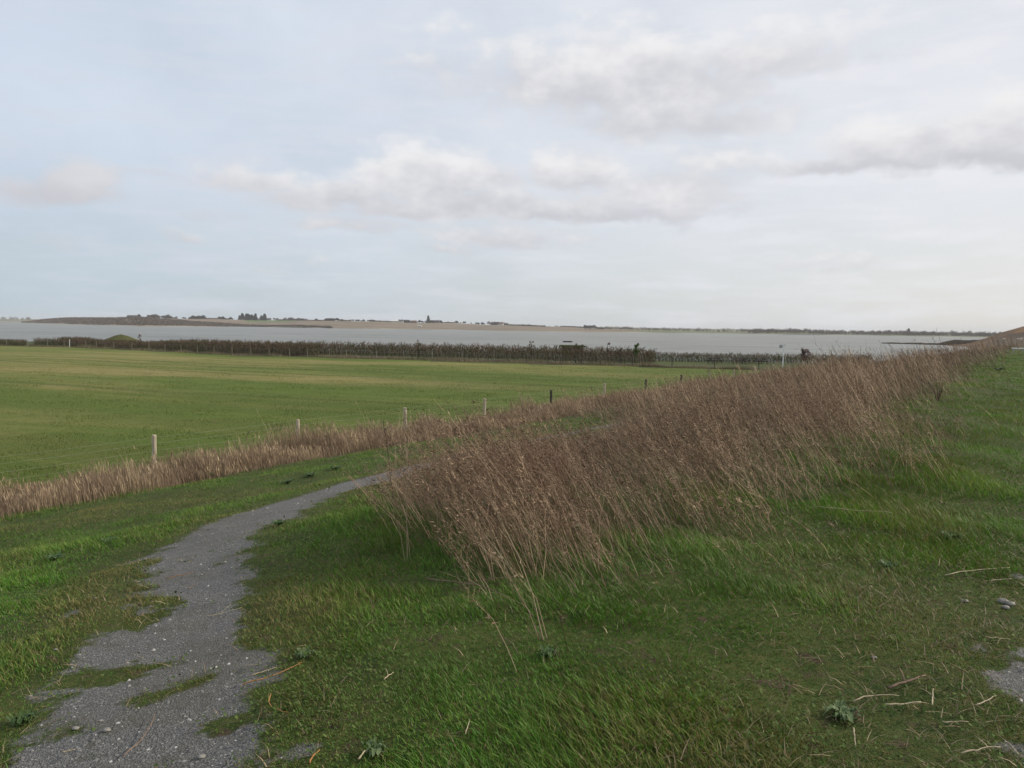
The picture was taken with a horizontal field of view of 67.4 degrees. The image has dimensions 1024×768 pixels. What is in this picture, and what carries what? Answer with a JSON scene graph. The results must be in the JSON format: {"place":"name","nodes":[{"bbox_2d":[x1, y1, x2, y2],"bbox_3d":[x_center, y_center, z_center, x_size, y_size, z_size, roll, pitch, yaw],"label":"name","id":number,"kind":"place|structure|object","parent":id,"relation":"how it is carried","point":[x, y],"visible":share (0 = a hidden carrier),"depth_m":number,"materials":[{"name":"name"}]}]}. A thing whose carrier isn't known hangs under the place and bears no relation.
{"place":"outdoors","nodes":[
{"label":"outdoors","id":0,"kind":"place"},
{"bbox_2d":[0,346,760,490],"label":"field","id":1,"kind":"structure","parent":0,"point":[80,355],"depth_m":48.26,"materials":[{"name":"green plant"}]},
{"bbox_2d":[0,339,858,369],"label":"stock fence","id":2,"kind":"object","parent":1,"relation":"on","point":[394,357],"visible":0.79,"depth_m":99.75,"materials":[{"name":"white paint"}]},
{"bbox_2d":[0,319,965,334],"bbox_3d":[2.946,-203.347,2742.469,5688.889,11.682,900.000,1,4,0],"label":"hills","id":3,"kind":"structure","parent":0,"point":[12,320],"depth_m":2414.95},
{"bbox_2d":[1,316,29,319],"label":"woodland","id":4,"kind":"object","parent":3,"relation":"on","point":[22,318],"visible":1,"depth_m":2343.89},
{"bbox_2d":[600,326,902,331],"bbox_3d":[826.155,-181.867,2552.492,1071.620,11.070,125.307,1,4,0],"label":"woodland","id":5,"kind":"object","parent":3,"relation":"on","point":[733,328],"visible":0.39,"depth_m":2539.98,"materials":[{"name":"plant"}]},
{"bbox_2d":[0,321,985,362],"bbox_3d":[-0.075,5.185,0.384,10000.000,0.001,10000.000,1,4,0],"label":"lake","id":6,"kind":"structure","parent":0,"point":[716,343],"depth_m":348.26,"materials":[{"name":"liquid"}]},
{"bbox_2d":[0,318,987,337],"bbox_3d":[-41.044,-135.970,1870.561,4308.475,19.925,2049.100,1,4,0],"label":"shore","id":7,"kind":"structure","parent":0,"point":[383,325],"depth_m":1232.50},
{"bbox_2d":[21,317,332,327],"bbox_3d":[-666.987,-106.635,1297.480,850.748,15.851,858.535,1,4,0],"label":"scrub","id":8,"kind":"object","parent":7,"relation":"on","point":[124,320],"visible":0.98,"depth_m":1103.85,"materials":[{"name":"plant"}]},
{"bbox_2d":[142,316,583,327],"bbox_3d":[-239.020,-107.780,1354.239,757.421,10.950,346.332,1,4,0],"label":"hedgerow scrub","id":9,"kind":"object","parent":7,"relation":"on","point":[369,321],"visible":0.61,"depth_m":1376.73,"materials":[{"name":"plant"}]},
{"bbox_2d":[604,326,752,331],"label":"woodland","id":10,"kind":"object","parent":7,"relation":"on","point":[674,329],"visible":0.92,"depth_m":1423.75,"materials":[{"name":"grey plant"}]},
{"bbox_2d":[747,327,1000,336],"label":"woodland","id":11,"kind":"object","parent":7,"relation":"on","point":[873,332],"visible":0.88,"depth_m":1268.39,"materials":[{"name":"green plant"}]},
{"bbox_2d":[0,326,1023,767],"bbox_3d":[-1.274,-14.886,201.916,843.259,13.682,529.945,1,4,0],"label":"ground","id":12,"kind":"structure","parent":0,"point":[928,716],"depth_m":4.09,"materials":[{"name":"green plant"}]},
{"bbox_2d":[0,338,29,345],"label":"hedge","id":13,"kind":"object","parent":12,"relation":"on","point":[16,343],"visible":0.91,"depth_m":132.78,"materials":[{"name":"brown plant"}]},
{"bbox_2d":[3,709,40,725],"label":"weed clump","id":14,"kind":"object","parent":12,"relation":"on","point":[23,716],"visible":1,"depth_m":3.47,"materials":[{"name":"green plant"}]},
{"bbox_2d":[33,337,61,345],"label":"hedge","id":15,"kind":"object","parent":12,"relation":"on","point":[43,341],"visible":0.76,"depth_m":132.44,"materials":[{"name":"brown plant"}]},
{"bbox_2d":[45,551,64,559],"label":"weed clump","id":16,"kind":"object","parent":12,"relation":"on","point":[54,556],"visible":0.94,"depth_m":8.40,"materials":[{"name":"green plant"}]},
{"bbox_2d":[100,535,116,542],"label":"weed clump","id":17,"kind":"object","parent":12,"relation":"on","point":[105,540],"visible":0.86,"depth_m":8.98,"materials":[{"name":"green plant"}]},
{"bbox_2d":[104,334,138,340],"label":"grass mound","id":18,"kind":"object","parent":12,"relation":"on","point":[121,337],"visible":0.42,"depth_m":140.49,"materials":[{"name":"green plant"}]},
{"bbox_2d":[52,335,321,355],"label":"hedge","id":19,"kind":"object","parent":12,"relation":"on","point":[297,348],"visible":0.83,"depth_m":111.66,"materials":[{"name":"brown plant"}]},
{"bbox_2d":[269,519,287,525],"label":"weed clump","id":20,"kind":"object","parent":12,"relation":"on","point":[278,522],"visible":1,"depth_m":8.43,"materials":[{"name":"green plant"}]},
{"bbox_2d":[294,646,318,657],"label":"weed clump","id":21,"kind":"object","parent":12,"relation":"on","point":[300,652],"visible":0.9,"depth_m":3.93,"materials":[{"name":"green plant"}]},
{"bbox_2d":[360,737,387,757],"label":"weed clump","id":22,"kind":"object","parent":12,"relation":"on","point":[371,743],"visible":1,"depth_m":2.91,"materials":[{"name":"green plant"}]},
{"bbox_2d":[383,422,396,498],"bbox_3d":[-1.476,0.929,9.297,0.207,1.006,0.141,1,4,0],"label":"bramble","id":23,"kind":"object","parent":12,"relation":"on","point":[387,452],"visible":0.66,"depth_m":9.26,"materials":[{"name":"plant"}]},
{"bbox_2d":[372,407,417,559],"bbox_3d":[-0.889,0.734,5.870,0.270,1.229,0.375,4,5,34],"label":"dead stalk","id":24,"kind":"object","parent":12,"relation":"on","point":[403,492],"visible":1,"depth_m":5.87,"materials":[{"name":"brown plant"}]},
{"bbox_2d":[0,343,797,370],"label":"rough grass","id":25,"kind":"structure","parent":12,"relation":"on","point":[600,363],"depth_m":99.56,"materials":[{"name":"green plant"}]},
{"bbox_2d":[0,359,828,481],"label":"stock fence","id":26,"kind":"object","parent":12,"relation":"on","point":[154,446],"visible":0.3,"depth_m":28.47,"materials":[{"name":"grey wood"}]},
{"bbox_2d":[0,359,868,518],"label":"dry grass band","id":27,"kind":"object","parent":12,"relation":"on","point":[15,498],"visible":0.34,"depth_m":21.32,"materials":[{"name":"brown plant"}]},
{"bbox_2d":[427,466,441,509],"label":"bramble","id":28,"kind":"object","parent":12,"relation":"on","point":[433,485],"visible":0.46,"depth_m":7.38,"materials":[{"name":"brown plant"}]},
{"bbox_2d":[426,576,520,598],"bbox_3d":[-0.153,1.234,4.789,0.347,0.118,0.872,-3,6,-40],"label":"fallen stalk","id":29,"kind":"object","parent":12,"relation":"on","point":[473,584],"visible":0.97,"depth_m":4.75,"materials":[{"name":"brown plant"}]},
{"bbox_2d":[314,339,657,363],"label":"hedge","id":30,"kind":"object","parent":12,"relation":"on","point":[602,353],"visible":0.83,"depth_m":100.59,"materials":[{"name":"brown plant"}]},
{"bbox_2d":[482,499,504,557],"bbox_3d":[-0.143,1.074,5.615,0.183,0.474,0.135,1,4,0],"label":"bramble","id":31,"kind":"object","parent":12,"relation":"on","point":[495,525],"visible":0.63,"depth_m":5.61,"materials":[{"name":"brown plant"}]},
{"bbox_2d":[462,497,546,639],"bbox_3d":[-0.079,0.921,3.908,0.492,0.769,0.224,2,5,21],"label":"dead stalk","id":32,"kind":"object","parent":12,"relation":"on","point":[518,576],"visible":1,"depth_m":3.93,"materials":[{"name":"brown plant"}]},
{"bbox_2d":[0,376,1023,767],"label":"straw litter","id":33,"kind":"object","parent":12,"relation":"on","point":[696,636],"visible":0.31,"depth_m":3.87,"materials":[{"name":"beige plant"}]},
{"bbox_2d":[0,389,1023,767],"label":"clover","id":34,"kind":"object","parent":12,"relation":"on","point":[898,637],"visible":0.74,"depth_m":3.78,"materials":[{"name":"green plant"}]},
{"bbox_2d":[538,644,556,657],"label":"weed clump","id":35,"kind":"object","parent":12,"relation":"on","point":[546,651],"visible":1,"depth_m":3.72,"materials":[{"name":"green plant"}]},
{"bbox_2d":[563,489,580,546],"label":"stalk","id":36,"kind":"object","parent":12,"relation":"on","point":[572,515],"visible":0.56,"depth_m":5.82,"materials":[{"name":"brown plant"}]},
{"bbox_2d":[559,345,585,355],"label":"bird hide","id":37,"kind":"object","parent":12,"relation":"on","point":[562,346],"visible":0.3,"depth_m":115.43},
{"bbox_2d":[633,343,639,362],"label":"spring sapling","id":38,"kind":"object","parent":12,"relation":"on","point":[636,350],"visible":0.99,"depth_m":94.57,"materials":[{"name":"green plant"}]},
{"bbox_2d":[335,334,1023,670],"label":"stalk thicket","id":39,"kind":"object","parent":12,"relation":"on","point":[538,451],"visible":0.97,"depth_m":7.88,"materials":[{"name":"brown plant"}]},
{"bbox_2d":[707,358,721,363],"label":"picnic table","id":40,"kind":"object","parent":12,"relation":"on","point":[717,360],"visible":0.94,"depth_m":101.44,"materials":[{"name":"brown wood"}]},
{"bbox_2d":[730,358,745,363],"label":"picnic table","id":41,"kind":"object","parent":12,"relation":"on","point":[735,360],"visible":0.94,"depth_m":100.85,"materials":[{"name":"brown wood"}]},
{"bbox_2d":[750,358,767,363],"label":"picnic table","id":42,"kind":"object","parent":12,"relation":"on","point":[758,360],"visible":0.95,"depth_m":101.71,"materials":[{"name":"brown wood"}]},
{"bbox_2d":[655,351,870,363],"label":"hedge","id":43,"kind":"object","parent":12,"relation":"on","point":[705,357],"visible":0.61,"depth_m":106.07,"materials":[{"name":"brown plant"}]},
{"bbox_2d":[753,423,788,514],"bbox_3d":[2.270,0.727,6.782,0.308,0.847,0.253,-2,5,-33],"label":"dead stalk","id":44,"kind":"object","parent":12,"relation":"on","point":[777,473],"visible":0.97,"depth_m":6.76,"materials":[{"name":"brown plant"}]},
{"bbox_2d":[779,344,785,365],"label":"signpost","id":45,"kind":"object","parent":12,"relation":"on","point":[781,346],"visible":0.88,"depth_m":87.88,"materials":[{"name":"grey metal"}]},
{"bbox_2d":[800,347,810,361],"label":"red shrub","id":46,"kind":"object","parent":12,"relation":"on","point":[805,355],"visible":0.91,"depth_m":98.60,"materials":[{"name":"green plant"}]},
{"bbox_2d":[822,699,860,722],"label":"dock plant","id":47,"kind":"object","parent":12,"relation":"on","point":[841,710],"visible":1,"depth_m":3.21,"materials":[{"name":"green plant"}]},
{"bbox_2d":[818,506,892,512],"bbox_3d":[2.927,1.076,6.572,0.589,0.032,0.025,3,5,31],"label":"straw piece","id":48,"kind":"object","parent":12,"relation":"on","point":[848,509],"visible":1,"depth_m":6.59,"materials":[{"name":"beige plant"}]},
{"bbox_2d":[853,694,898,701],"bbox_3d":[1.571,1.355,3.329,0.229,0.012,0.028,0,4,-14],"label":"straw piece","id":49,"kind":"object","parent":12,"relation":"on","point":[872,695],"visible":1,"depth_m":3.33,"materials":[{"name":"beige plant"}]},
{"bbox_2d":[876,559,897,567],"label":"weed clump","id":50,"kind":"object","parent":12,"relation":"on","point":[887,564],"visible":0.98,"depth_m":5.17,"materials":[{"name":"green plant"}]},
{"bbox_2d":[885,701,920,704],"bbox_3d":[1.668,1.362,3.275,0.160,0.014,0.008,0,4,-6],"label":"straw piece","id":51,"kind":"object","parent":12,"relation":"on","point":[901,703],"visible":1,"depth_m":3.27,"materials":[{"name":"beige plant"}]},
{"bbox_2d":[888,668,925,688],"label":"dead branch","id":52,"kind":"object","parent":12,"relation":"on","point":[897,684],"visible":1,"depth_m":3.44,"materials":[{"name":"wood"}]},
{"bbox_2d":[923,368,935,405],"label":"dead stalk","id":53,"kind":"object","parent":12,"relation":"on","point":[931,386],"visible":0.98,"depth_m":16.53,"materials":[{"name":"brown plant"}]},
{"bbox_2d":[925,377,952,400],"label":"bush","id":54,"kind":"object","parent":12,"relation":"on","point":[939,386],"visible":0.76,"depth_m":18.30,"materials":[{"name":"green plant"}]},
{"bbox_2d":[937,530,960,538],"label":"weed clump","id":55,"kind":"object","parent":12,"relation":"on","point":[951,534],"visible":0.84,"depth_m":5.96,"materials":[{"name":"green plant"}]},
{"bbox_2d":[942,721,967,722],"bbox_3d":[1.807,1.377,3.129,0.102,0.015,0.007,1,4,6],"label":"straw piece","id":56,"kind":"object","parent":12,"relation":"on","point":[953,722],"visible":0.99,"depth_m":3.13,"materials":[{"name":"beige plant"}]},
{"bbox_2d":[945,567,1009,575],"bbox_3d":[3.097,1.246,5.128,0.580,0.011,0.037,-1,4,-19],"label":"straw piece","id":57,"kind":"object","parent":12,"relation":"on","point":[970,570],"visible":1,"depth_m":5.11,"materials":[{"name":"beige plant"}]},
{"bbox_2d":[961,746,1000,753],"bbox_3d":[1.786,1.393,2.927,0.176,0.014,0.011,0,4,-13],"label":"straw piece","id":58,"kind":"object","parent":12,"relation":"on","point":[966,751],"visible":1,"depth_m":2.92,"materials":[{"name":"beige plant"}]},
{"bbox_2d":[975,690,995,705],"bbox_3d":[2.015,1.346,3.313,0.172,0.025,0.064,-2,5,-33],"label":"straw piece","id":59,"kind":"object","parent":12,"relation":"on","point":[983,699],"visible":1,"depth_m":3.29,"materials":[{"name":"beige plant"}]},
{"bbox_2d":[997,598,1007,603],"bbox_3d":[2.982,1.318,4.662,0.073,0.038,0.054,1,4,0],"label":"pebble","id":60,"kind":"object","parent":12,"relation":"on","point":[1002,600],"visible":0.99,"depth_m":4.65,"materials":[{"name":"grey stone"}]},
{"bbox_2d":[1001,605,1010,608],"bbox_3d":[2.933,1.328,4.565,0.042,0.027,0.041,-3,6,-42],"label":"pebble","id":61,"kind":"object","parent":12,"relation":"on","point":[1005,606],"visible":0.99,"depth_m":4.55,"materials":[{"name":"grey stone"}]},
{"bbox_2d":[1005,601,1015,605],"bbox_3d":[3.003,1.324,4.630,0.063,0.035,0.052,1,4,0],"label":"pebble","id":62,"kind":"object","parent":12,"relation":"on","point":[1010,603],"visible":0.84,"depth_m":4.62,"materials":[{"name":"grey stone"}]},
{"bbox_2d":[0,0,1023,332],"label":"sky","id":63,"kind":"structure","parent":0,"point":[847,165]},
{"bbox_2d":[5,394,1023,767],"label":"path","id":64,"kind":"structure","parent":0,"point":[109,650],"depth_m":3.86,"materials":[{"name":"grey gravel"}]},
{"bbox_2d":[102,727,110,731],"bbox_3d":[-1.744,1.489,3.306,0.036,0.019,0.026,1,4,0],"label":"pebble","id":65,"kind":"object","parent":64,"relation":"on","point":[107,729],"visible":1,"depth_m":3.30,"materials":[{"name":"grey stone"}]},
{"bbox_2d":[123,714,154,755],"bbox_3d":[-1.546,1.463,3.223,0.032,0.014,0.358,0,4,-6],"label":"brown twig","id":66,"kind":"object","parent":64,"relation":"on","point":[141,738],"visible":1,"depth_m":3.16,"materials":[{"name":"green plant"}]},
{"bbox_2d":[197,754,205,758],"bbox_3d":[-1.215,1.457,3.005,0.033,0.019,0.029,1,4,0],"label":"pebble","id":67,"kind":"object","parent":64,"relation":"on","point":[200,756],"visible":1,"depth_m":3.00,"materials":[{"name":"beige stone"}]},
{"bbox_2d":[242,662,301,684],"bbox_3d":[-1.145,1.395,3.692,0.307,0.024,0.030,-3,6,-43],"label":"orange twig","id":68,"kind":"object","parent":64,"relation":"on","point":[268,676],"visible":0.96,"depth_m":3.66,"materials":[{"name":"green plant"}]},
{"bbox_2d":[15,465,1023,767],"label":"gravel stones","id":69,"kind":"object","parent":64,"relation":"on","point":[195,661],"visible":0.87,"depth_m":3.77,"materials":[{"name":"grey gravel"}]},
{"bbox_2d":[883,340,977,344],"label":"spit","id":70,"kind":"structure","parent":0,"point":[957,342],"depth_m":340.10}
]}

